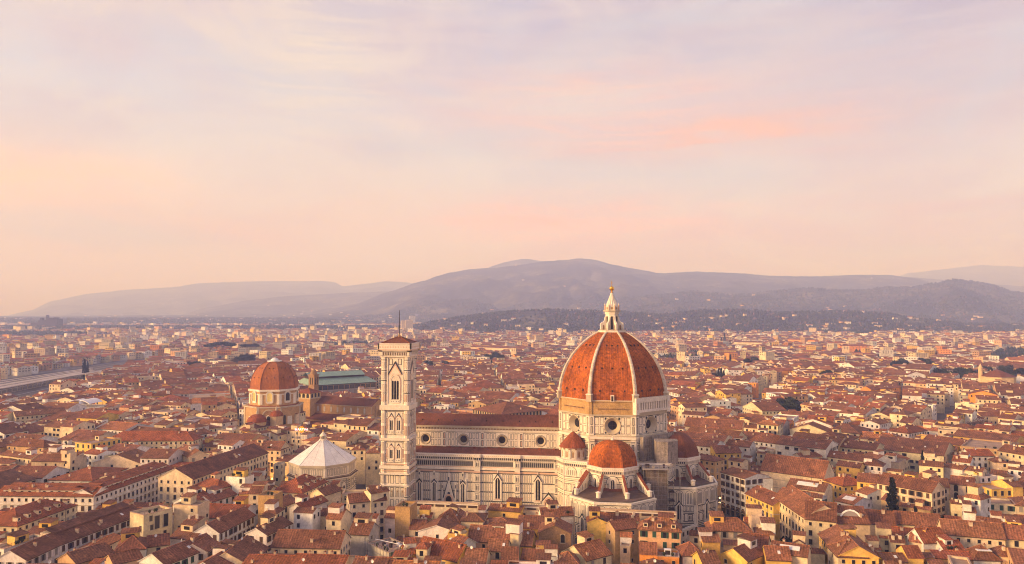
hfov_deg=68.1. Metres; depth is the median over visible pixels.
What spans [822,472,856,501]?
town house
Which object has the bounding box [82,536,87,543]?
window
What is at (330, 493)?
town house
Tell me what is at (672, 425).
palace
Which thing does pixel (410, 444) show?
window
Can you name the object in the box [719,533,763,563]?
town house
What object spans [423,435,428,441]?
round window
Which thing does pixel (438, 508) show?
town house
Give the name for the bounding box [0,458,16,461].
town house
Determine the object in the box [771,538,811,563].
town house
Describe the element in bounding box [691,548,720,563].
town house
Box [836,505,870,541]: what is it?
town house
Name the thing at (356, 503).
town house
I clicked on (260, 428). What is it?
palace
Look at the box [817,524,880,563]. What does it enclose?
town house
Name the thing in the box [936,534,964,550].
town house
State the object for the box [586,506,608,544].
town house
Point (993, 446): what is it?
palace
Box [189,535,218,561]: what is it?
town house
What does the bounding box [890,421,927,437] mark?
town house
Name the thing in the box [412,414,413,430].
window
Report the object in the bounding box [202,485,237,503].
town house
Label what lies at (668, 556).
town house
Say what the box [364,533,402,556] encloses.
town house
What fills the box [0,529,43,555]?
town house
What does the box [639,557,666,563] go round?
town house
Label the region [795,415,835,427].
town house
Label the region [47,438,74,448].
town house
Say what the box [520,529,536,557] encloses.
town house
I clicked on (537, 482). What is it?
window
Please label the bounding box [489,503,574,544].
town house
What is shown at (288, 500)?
town house
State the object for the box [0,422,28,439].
palace
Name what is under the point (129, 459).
palace
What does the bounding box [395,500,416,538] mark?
stone tower
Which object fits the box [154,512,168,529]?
windows
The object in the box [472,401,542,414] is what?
palace
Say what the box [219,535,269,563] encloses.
town house
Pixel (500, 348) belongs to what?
palace
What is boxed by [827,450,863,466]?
town house
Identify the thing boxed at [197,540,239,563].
town house
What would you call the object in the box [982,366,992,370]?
leafy tree
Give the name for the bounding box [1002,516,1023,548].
town house
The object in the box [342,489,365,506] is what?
town house
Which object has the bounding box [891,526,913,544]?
town house
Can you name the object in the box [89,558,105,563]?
town house
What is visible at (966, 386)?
palace
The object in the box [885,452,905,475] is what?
town house
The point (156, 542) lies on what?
town house
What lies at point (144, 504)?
town house
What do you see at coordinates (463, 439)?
round window
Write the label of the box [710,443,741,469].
town house
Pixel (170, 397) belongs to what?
palace
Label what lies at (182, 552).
town house
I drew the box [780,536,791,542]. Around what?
leafy tree
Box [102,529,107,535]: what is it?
window
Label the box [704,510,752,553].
town house
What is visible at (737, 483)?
town house
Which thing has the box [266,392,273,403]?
window
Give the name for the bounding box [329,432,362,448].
town house
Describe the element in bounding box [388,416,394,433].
window
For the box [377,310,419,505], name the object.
bell tower
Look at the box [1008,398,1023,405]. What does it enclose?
palace
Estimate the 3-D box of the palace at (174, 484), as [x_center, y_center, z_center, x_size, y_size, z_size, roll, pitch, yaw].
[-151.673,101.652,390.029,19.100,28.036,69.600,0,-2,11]
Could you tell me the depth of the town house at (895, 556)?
261.14 m
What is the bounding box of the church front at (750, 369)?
[742,362,756,373]
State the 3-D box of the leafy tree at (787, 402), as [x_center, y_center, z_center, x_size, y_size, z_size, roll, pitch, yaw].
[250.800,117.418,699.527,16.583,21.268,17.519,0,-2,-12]
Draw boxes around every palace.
[0,401,18,408]
[0,408,12,420]
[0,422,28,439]
[0,439,14,451]
[0,469,36,488]
[0,482,106,512]
[0,495,77,537]
[2,433,59,441]
[7,402,47,411]
[12,407,66,422]
[12,464,68,482]
[20,423,43,434]
[39,411,83,420]
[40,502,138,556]
[43,400,86,411]
[47,465,128,482]
[58,428,116,442]
[60,391,106,398]
[74,461,174,508]
[77,406,118,412]
[93,448,144,469]
[96,420,150,433]
[103,389,137,395]
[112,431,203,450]
[130,426,181,430]
[132,398,163,405]
[157,395,188,400]
[157,443,268,506]
[189,393,229,398]
[204,380,228,390]
[237,420,269,431]
[238,400,248,418]
[364,368,380,371]
[364,371,379,388]
[416,384,431,393]
[455,391,482,396]
[463,376,482,378]
[467,380,500,389]
[470,345,529,351]
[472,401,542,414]
[480,390,519,401]
[500,373,524,384]
[525,373,547,379]
[667,420,681,430]
[667,428,696,437]
[668,385,703,396]
[679,392,720,400]
[684,416,744,431]
[687,425,746,439]
[742,399,786,415]
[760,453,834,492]
[775,435,837,458]
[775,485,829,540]
[793,428,846,450]
[799,409,823,419]
[806,412,835,422]
[822,400,856,410]
[822,427,859,439]
[827,393,873,406]
[829,423,870,435]
[835,418,859,425]
[839,406,876,416]
[861,384,900,400]
[877,436,954,477]
[904,363,936,373]
[939,379,974,386]
[952,429,1023,443]
[961,381,987,390]
[961,438,1018,456]
[987,379,1012,388]
[992,383,1023,393]
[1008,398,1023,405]
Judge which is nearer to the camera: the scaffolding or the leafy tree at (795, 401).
the scaffolding
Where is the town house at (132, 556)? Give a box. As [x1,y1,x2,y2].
[105,545,143,563]
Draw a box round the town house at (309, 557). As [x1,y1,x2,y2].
[291,549,354,563]
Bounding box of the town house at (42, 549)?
[0,535,59,563]
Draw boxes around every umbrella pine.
[203,344,216,351]
[210,342,222,350]
[224,343,236,349]
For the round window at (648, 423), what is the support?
in the cathedral
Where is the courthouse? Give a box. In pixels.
[30,315,68,325]
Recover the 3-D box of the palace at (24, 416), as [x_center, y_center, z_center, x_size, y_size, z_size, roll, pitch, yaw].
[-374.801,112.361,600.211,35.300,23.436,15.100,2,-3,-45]
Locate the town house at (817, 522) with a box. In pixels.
[804,494,836,547]
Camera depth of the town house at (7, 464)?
400.24 m
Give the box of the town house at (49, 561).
[28,557,70,563]
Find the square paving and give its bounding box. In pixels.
[356,484,741,542]
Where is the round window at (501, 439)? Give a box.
[499,437,504,442]
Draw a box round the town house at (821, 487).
[786,475,832,501]
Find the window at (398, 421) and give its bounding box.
[395,416,401,433]
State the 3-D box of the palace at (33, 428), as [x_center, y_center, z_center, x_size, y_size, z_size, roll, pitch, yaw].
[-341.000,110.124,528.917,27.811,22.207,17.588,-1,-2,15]
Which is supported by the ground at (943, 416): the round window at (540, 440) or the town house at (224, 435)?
the town house at (224, 435)
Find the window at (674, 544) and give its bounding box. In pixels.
[672,542,678,549]
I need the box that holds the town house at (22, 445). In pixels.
[5,436,56,453]
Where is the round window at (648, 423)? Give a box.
[646,420,650,427]
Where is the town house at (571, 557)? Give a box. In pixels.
[556,551,579,563]
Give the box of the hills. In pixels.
[0,258,1023,333]
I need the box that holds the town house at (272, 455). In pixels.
[261,440,293,479]
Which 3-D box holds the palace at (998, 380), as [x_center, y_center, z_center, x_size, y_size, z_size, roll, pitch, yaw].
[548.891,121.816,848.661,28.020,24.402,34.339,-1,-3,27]
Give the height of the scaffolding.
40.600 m
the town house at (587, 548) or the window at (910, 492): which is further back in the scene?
the window at (910, 492)
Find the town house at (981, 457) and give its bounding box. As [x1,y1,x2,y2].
[959,447,994,473]
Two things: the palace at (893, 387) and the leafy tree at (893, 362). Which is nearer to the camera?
the palace at (893, 387)
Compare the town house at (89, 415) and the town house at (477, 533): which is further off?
the town house at (89, 415)
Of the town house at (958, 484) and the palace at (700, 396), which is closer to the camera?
the town house at (958, 484)
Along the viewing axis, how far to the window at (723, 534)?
287.67 m
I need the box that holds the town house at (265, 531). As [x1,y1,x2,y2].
[244,512,292,552]
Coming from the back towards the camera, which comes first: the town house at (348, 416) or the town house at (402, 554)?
the town house at (348, 416)
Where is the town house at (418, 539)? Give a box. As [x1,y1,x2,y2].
[416,537,421,545]
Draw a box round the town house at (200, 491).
[172,485,208,511]
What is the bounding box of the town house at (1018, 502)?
[1007,496,1023,514]
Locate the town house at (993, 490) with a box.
[977,483,1011,497]
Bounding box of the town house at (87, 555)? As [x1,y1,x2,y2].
[56,541,113,563]
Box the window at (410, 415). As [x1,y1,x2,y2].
[410,415,411,432]
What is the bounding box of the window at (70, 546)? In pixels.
[68,542,73,549]
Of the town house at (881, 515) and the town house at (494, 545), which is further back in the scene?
the town house at (881, 515)
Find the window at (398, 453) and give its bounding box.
[395,445,401,461]
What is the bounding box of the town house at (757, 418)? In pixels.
[749,415,774,422]
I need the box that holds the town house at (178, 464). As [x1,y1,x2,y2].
[170,458,191,467]
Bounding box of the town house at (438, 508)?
[414,500,478,518]
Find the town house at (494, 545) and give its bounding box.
[487,537,510,559]
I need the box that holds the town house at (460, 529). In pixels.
[443,524,476,547]
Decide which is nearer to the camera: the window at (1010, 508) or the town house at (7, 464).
the window at (1010, 508)
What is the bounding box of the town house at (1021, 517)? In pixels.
[1013,514,1023,523]
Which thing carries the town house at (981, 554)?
on the ground at (943, 416)
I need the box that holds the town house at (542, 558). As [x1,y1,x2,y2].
[508,553,553,563]
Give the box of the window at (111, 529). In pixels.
[109,526,113,533]
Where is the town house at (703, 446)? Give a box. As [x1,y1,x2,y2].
[692,437,723,454]
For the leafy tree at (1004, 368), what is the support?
on the ground at (943, 416)
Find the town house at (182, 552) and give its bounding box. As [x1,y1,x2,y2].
[137,533,215,563]
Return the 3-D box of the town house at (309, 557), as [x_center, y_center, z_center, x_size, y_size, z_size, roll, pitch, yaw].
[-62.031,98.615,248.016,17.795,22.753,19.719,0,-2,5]
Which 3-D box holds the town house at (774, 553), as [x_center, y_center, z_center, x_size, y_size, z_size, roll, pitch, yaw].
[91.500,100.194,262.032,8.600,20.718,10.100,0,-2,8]
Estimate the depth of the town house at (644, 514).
313.91 m
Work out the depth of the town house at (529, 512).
319.56 m
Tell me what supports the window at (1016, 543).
in the town house at (1013, 527)
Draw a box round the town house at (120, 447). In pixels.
[108,440,150,454]
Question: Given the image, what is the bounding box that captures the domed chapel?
[243,358,303,426]
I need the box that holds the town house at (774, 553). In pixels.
[762,540,792,563]
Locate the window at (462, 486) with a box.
[459,472,466,501]
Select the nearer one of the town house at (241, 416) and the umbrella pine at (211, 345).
the town house at (241, 416)
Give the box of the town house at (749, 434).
[743,428,773,440]
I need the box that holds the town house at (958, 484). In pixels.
[949,474,975,499]
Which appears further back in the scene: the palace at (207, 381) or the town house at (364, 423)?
the palace at (207, 381)
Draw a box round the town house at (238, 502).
[211,496,257,526]
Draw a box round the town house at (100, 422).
[87,418,108,429]
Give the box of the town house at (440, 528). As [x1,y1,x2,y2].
[416,517,460,538]
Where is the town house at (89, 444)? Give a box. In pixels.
[75,433,120,452]
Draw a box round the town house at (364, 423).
[347,415,380,431]
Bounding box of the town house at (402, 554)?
[380,550,413,559]
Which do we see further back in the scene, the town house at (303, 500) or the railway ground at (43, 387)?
the railway ground at (43, 387)
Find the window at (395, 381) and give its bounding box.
[390,375,400,402]
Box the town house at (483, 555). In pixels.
[464,546,491,563]
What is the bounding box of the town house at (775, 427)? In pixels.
[757,418,783,435]
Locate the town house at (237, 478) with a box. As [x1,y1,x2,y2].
[226,467,253,495]
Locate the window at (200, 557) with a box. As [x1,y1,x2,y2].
[198,554,202,560]
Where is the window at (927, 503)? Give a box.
[925,501,930,506]
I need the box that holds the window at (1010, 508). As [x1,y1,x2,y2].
[1008,506,1014,511]
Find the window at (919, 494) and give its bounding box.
[916,491,922,497]
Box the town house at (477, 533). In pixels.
[468,524,493,547]
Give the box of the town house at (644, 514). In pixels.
[600,508,676,520]
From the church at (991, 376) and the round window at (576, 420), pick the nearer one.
the round window at (576, 420)
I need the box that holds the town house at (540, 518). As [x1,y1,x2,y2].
[518,510,560,522]
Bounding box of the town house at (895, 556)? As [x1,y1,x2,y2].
[878,552,908,563]
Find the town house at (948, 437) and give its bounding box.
[924,433,966,451]
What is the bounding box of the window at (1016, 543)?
[1014,540,1019,547]
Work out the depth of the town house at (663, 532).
276.05 m
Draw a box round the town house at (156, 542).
[146,533,169,555]
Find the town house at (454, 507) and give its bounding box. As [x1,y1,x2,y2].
[447,503,464,521]
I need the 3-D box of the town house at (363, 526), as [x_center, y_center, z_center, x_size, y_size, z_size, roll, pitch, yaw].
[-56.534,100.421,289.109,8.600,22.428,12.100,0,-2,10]
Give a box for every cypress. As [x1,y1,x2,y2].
[82,359,86,377]
[885,477,899,510]
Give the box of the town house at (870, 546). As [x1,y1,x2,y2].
[862,542,880,563]
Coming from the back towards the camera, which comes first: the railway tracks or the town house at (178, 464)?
the railway tracks
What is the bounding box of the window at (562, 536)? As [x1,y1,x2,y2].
[560,534,564,543]
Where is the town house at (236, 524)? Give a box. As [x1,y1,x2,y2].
[193,506,255,541]
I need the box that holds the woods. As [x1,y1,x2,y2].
[0,278,1023,361]
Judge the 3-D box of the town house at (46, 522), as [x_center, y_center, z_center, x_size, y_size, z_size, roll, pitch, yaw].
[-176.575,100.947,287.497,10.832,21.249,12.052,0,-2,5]
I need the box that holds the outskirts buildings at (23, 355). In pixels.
[0,265,1023,375]
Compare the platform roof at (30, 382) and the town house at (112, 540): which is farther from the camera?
the platform roof at (30, 382)
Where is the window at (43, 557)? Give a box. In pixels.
[41,553,45,561]
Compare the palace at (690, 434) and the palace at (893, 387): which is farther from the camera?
the palace at (893, 387)
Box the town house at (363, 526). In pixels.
[348,512,379,555]
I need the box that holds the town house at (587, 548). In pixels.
[562,530,612,563]
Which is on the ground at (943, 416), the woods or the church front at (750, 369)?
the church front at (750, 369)
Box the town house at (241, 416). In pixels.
[239,406,243,425]
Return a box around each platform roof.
[0,368,92,381]
[0,369,92,383]
[0,370,94,389]
[0,372,88,393]
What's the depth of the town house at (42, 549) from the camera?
261.00 m
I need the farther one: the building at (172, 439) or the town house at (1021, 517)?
the building at (172, 439)
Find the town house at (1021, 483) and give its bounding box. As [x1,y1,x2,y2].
[1016,481,1023,494]
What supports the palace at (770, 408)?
on the ground at (943, 416)
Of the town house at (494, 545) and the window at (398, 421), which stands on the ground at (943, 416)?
the town house at (494, 545)
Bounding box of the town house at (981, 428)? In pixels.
[970,426,996,432]
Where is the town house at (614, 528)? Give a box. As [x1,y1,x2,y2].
[605,518,637,563]
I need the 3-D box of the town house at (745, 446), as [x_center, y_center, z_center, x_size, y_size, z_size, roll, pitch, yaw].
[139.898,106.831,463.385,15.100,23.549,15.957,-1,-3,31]
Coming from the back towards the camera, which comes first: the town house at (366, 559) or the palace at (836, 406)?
the palace at (836, 406)
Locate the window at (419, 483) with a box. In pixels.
[416,470,422,499]
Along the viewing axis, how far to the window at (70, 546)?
276.01 m
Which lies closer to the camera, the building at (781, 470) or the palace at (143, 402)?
the building at (781, 470)
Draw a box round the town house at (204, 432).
[189,428,211,437]
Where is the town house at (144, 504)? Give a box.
[134,498,170,506]
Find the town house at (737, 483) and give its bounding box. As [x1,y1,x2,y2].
[720,466,768,519]
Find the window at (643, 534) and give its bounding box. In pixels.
[640,531,646,537]
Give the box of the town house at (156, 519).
[130,505,172,545]
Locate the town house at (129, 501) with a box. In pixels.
[106,499,146,508]
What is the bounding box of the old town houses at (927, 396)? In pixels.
[0,338,1023,563]
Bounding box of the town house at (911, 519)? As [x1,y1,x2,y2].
[893,509,940,527]
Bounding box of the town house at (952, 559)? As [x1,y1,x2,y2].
[947,555,970,563]
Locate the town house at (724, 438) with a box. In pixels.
[692,432,732,443]
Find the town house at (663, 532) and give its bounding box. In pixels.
[637,516,682,561]
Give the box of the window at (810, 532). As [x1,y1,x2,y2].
[808,530,812,536]
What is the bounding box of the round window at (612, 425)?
[608,421,616,429]
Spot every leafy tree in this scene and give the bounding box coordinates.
[234,356,244,360]
[239,353,250,360]
[248,354,255,360]
[491,352,499,357]
[776,398,792,409]
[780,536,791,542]
[785,397,798,403]
[789,402,801,410]
[890,360,901,365]
[897,358,908,363]
[919,358,932,363]
[933,368,946,372]
[956,367,973,376]
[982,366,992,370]
[997,365,1013,371]
[1012,368,1023,375]
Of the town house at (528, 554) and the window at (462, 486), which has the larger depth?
the window at (462, 486)
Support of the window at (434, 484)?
in the cathedral
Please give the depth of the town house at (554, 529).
281.82 m
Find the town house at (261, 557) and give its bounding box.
[242,549,295,563]
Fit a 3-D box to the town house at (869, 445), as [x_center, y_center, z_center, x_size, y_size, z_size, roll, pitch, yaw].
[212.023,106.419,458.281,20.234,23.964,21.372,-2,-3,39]
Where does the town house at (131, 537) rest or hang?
on the ground at (943, 416)
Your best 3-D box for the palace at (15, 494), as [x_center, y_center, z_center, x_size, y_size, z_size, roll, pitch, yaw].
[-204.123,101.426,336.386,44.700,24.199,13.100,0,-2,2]
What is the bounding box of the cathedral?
[416,281,717,537]
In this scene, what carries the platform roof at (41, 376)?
on the railway ground at (43, 387)
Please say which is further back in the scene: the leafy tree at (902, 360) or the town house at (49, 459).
the leafy tree at (902, 360)
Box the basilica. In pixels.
[299,369,380,424]
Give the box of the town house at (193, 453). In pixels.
[177,443,208,461]
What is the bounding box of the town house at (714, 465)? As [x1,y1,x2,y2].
[699,453,724,495]
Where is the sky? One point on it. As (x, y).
(145, 144)
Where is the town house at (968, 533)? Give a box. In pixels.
[936,518,1006,548]
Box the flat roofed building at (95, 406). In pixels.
[82,404,105,408]
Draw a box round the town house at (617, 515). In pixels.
[600,511,621,520]
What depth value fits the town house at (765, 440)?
482.37 m
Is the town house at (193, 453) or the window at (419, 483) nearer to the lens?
the window at (419, 483)
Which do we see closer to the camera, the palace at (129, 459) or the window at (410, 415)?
the window at (410, 415)
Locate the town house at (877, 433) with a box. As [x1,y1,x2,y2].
[859,429,895,440]
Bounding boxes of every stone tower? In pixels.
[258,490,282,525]
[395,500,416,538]
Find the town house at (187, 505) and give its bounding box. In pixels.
[173,492,208,532]
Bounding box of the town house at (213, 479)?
[195,471,231,491]
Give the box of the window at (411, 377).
[410,374,413,401]
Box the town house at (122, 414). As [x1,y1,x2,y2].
[107,410,131,418]
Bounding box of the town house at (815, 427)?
[789,421,830,435]
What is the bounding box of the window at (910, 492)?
[908,490,914,495]
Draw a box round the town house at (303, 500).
[288,493,327,528]
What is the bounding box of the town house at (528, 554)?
[520,546,544,560]
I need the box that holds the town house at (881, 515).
[865,509,896,535]
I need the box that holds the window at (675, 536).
[671,533,678,539]
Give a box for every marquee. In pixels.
[66,398,85,403]
[80,398,102,405]
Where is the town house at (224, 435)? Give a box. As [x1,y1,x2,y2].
[214,429,250,440]
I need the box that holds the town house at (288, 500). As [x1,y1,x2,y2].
[283,494,294,519]
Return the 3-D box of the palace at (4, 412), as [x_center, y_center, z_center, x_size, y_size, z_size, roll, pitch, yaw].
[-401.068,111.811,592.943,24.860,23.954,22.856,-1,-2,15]
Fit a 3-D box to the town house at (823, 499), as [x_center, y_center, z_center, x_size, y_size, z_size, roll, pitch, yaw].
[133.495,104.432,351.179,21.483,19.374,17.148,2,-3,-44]
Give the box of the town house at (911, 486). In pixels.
[876,471,945,517]
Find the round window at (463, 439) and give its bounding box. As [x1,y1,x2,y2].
[460,436,466,441]
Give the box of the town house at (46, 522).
[28,517,59,534]
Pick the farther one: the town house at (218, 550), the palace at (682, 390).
the palace at (682, 390)
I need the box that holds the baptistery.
[286,430,357,490]
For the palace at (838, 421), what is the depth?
562.69 m
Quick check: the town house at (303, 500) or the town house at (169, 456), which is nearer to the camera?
the town house at (303, 500)
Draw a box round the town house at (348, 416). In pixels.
[337,414,359,419]
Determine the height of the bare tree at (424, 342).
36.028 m
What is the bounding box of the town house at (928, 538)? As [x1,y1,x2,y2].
[906,526,943,551]
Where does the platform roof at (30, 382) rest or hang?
on the railway ground at (43, 387)
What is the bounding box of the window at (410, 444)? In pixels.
[410,444,411,460]
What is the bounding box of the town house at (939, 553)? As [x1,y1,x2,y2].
[924,547,973,563]
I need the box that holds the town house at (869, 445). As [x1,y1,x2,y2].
[840,438,884,453]
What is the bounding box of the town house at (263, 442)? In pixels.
[241,437,291,457]
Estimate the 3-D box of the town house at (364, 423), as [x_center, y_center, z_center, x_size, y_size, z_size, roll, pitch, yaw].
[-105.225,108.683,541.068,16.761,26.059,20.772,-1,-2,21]
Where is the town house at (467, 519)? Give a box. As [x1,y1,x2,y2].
[459,511,487,528]
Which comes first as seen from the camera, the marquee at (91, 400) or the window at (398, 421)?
the window at (398, 421)
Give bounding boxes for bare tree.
[420,340,431,349]
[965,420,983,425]
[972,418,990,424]
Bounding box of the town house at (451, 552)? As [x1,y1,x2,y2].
[415,536,467,563]
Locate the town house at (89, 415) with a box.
[76,410,118,421]
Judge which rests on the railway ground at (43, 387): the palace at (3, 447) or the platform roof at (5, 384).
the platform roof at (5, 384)
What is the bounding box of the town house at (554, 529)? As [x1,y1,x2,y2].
[537,512,572,552]
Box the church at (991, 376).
[978,364,1016,383]
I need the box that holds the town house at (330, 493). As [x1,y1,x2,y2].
[309,480,341,507]
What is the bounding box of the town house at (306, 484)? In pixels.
[275,474,327,498]
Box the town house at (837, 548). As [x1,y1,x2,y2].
[825,540,869,563]
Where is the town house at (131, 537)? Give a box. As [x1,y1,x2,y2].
[113,527,148,556]
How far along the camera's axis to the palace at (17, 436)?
497.18 m
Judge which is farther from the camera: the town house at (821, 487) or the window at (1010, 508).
the town house at (821, 487)
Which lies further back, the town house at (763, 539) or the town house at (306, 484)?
the town house at (306, 484)
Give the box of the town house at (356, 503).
[346,485,386,539]
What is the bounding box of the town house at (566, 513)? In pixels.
[537,500,573,545]
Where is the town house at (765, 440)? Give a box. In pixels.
[749,433,780,464]
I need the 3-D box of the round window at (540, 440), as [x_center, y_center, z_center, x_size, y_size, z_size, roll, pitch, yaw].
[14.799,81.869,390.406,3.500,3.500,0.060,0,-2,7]
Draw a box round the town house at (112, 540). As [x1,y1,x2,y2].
[77,533,120,549]
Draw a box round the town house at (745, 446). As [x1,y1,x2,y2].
[725,435,755,461]
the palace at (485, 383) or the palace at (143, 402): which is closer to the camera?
the palace at (143, 402)
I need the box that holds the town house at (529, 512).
[523,510,537,514]
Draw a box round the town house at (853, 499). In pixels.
[834,490,872,508]
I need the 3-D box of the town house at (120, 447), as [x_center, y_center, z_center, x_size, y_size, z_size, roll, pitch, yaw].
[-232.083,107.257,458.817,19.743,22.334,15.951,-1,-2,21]
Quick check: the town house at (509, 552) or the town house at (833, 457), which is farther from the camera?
the town house at (833, 457)
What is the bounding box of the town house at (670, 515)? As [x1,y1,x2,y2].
[658,512,677,521]
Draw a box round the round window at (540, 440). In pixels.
[537,437,543,443]
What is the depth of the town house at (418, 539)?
278.13 m
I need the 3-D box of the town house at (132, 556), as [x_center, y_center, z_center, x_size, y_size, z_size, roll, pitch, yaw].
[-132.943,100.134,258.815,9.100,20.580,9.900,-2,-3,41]
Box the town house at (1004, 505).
[991,497,1015,514]
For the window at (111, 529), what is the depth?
295.97 m
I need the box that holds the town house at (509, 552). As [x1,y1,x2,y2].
[500,546,518,562]
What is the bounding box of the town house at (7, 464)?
[0,460,24,471]
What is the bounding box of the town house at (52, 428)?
[43,417,69,437]
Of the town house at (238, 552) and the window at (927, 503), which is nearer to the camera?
the town house at (238, 552)
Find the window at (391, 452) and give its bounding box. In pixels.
[388,445,394,461]
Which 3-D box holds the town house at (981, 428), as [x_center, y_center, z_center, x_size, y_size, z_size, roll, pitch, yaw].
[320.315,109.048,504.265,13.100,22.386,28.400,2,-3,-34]
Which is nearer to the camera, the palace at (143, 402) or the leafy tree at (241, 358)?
the palace at (143, 402)
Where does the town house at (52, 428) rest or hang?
on the ground at (943, 416)
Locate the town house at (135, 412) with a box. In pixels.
[131,409,142,417]
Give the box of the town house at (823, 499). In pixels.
[777,487,827,500]
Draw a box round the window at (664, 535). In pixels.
[661,532,667,538]
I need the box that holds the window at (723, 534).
[721,532,727,537]
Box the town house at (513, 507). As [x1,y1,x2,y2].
[487,497,524,517]
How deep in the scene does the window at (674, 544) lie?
274.16 m
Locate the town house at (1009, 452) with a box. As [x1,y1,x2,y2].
[997,442,1023,464]
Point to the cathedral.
(580, 452)
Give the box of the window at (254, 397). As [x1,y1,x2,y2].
[252,391,256,402]
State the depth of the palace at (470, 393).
725.08 m
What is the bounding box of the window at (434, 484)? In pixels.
[430,471,437,500]
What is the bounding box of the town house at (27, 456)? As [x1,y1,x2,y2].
[0,447,38,464]
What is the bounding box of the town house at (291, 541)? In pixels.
[270,529,351,554]
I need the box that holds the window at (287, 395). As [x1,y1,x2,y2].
[284,391,290,402]
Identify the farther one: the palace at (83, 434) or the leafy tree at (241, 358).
the leafy tree at (241, 358)
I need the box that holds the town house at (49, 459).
[30,451,87,470]
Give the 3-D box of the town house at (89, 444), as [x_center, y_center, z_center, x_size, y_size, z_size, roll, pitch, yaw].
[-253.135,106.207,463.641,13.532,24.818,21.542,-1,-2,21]
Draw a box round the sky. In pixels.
[0,0,1023,315]
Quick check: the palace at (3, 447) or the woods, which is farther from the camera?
the woods
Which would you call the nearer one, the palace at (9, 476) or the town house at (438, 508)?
the town house at (438, 508)
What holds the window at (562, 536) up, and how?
in the town house at (554, 529)
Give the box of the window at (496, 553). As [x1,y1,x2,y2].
[495,552,499,559]
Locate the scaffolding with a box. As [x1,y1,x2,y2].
[640,431,680,523]
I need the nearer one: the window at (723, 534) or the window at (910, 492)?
the window at (723, 534)
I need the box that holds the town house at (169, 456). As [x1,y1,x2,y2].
[140,447,184,465]
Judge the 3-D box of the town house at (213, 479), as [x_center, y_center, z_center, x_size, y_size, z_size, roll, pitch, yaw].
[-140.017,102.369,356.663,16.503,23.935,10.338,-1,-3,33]
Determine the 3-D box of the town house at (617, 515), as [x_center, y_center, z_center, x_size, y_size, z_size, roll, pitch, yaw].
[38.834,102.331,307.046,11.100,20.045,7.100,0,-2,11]
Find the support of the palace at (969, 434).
on the ground at (943, 416)
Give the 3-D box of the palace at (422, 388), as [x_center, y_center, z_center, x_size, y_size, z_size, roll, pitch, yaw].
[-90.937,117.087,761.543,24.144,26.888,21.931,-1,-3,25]
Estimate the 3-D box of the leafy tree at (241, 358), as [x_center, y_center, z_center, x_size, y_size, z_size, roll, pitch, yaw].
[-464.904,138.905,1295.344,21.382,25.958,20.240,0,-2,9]
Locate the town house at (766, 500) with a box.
[744,485,780,540]
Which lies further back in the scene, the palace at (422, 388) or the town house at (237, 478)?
the palace at (422, 388)
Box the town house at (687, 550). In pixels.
[675,539,699,563]
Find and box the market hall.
[299,370,376,392]
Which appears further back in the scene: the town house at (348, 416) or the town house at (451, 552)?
the town house at (348, 416)
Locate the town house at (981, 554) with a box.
[963,543,1002,563]
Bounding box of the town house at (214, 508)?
[209,501,223,521]
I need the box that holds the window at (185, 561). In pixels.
[182,558,187,563]
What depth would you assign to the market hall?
888.54 m
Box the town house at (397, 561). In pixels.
[387,557,444,563]
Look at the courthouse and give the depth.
4148.38 m
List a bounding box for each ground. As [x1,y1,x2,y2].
[0,358,144,396]
[1,349,1003,543]
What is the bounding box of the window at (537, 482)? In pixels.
[534,472,541,502]
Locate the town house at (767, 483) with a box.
[762,477,772,490]
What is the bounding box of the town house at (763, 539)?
[743,532,770,547]
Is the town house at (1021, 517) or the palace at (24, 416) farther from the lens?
the palace at (24, 416)
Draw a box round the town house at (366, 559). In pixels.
[352,550,395,563]
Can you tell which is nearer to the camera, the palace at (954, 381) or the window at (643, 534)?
the window at (643, 534)
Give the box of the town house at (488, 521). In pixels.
[484,517,517,525]
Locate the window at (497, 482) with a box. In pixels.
[493,471,501,500]
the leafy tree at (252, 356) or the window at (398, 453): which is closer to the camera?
the window at (398, 453)
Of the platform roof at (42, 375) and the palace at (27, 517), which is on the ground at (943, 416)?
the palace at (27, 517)
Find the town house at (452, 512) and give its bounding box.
[438,508,462,522]
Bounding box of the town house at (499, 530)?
[487,520,509,542]
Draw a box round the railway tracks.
[0,361,123,394]
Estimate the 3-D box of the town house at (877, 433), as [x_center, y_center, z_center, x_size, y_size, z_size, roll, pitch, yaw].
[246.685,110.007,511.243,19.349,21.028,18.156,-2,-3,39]
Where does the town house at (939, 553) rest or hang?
on the ground at (943, 416)
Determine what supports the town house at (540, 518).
on the ground at (943, 416)
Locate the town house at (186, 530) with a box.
[170,520,200,545]
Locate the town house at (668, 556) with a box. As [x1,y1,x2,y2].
[656,548,679,563]
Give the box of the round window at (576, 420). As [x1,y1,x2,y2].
[575,418,578,426]
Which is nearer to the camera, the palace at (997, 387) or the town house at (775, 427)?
the town house at (775, 427)

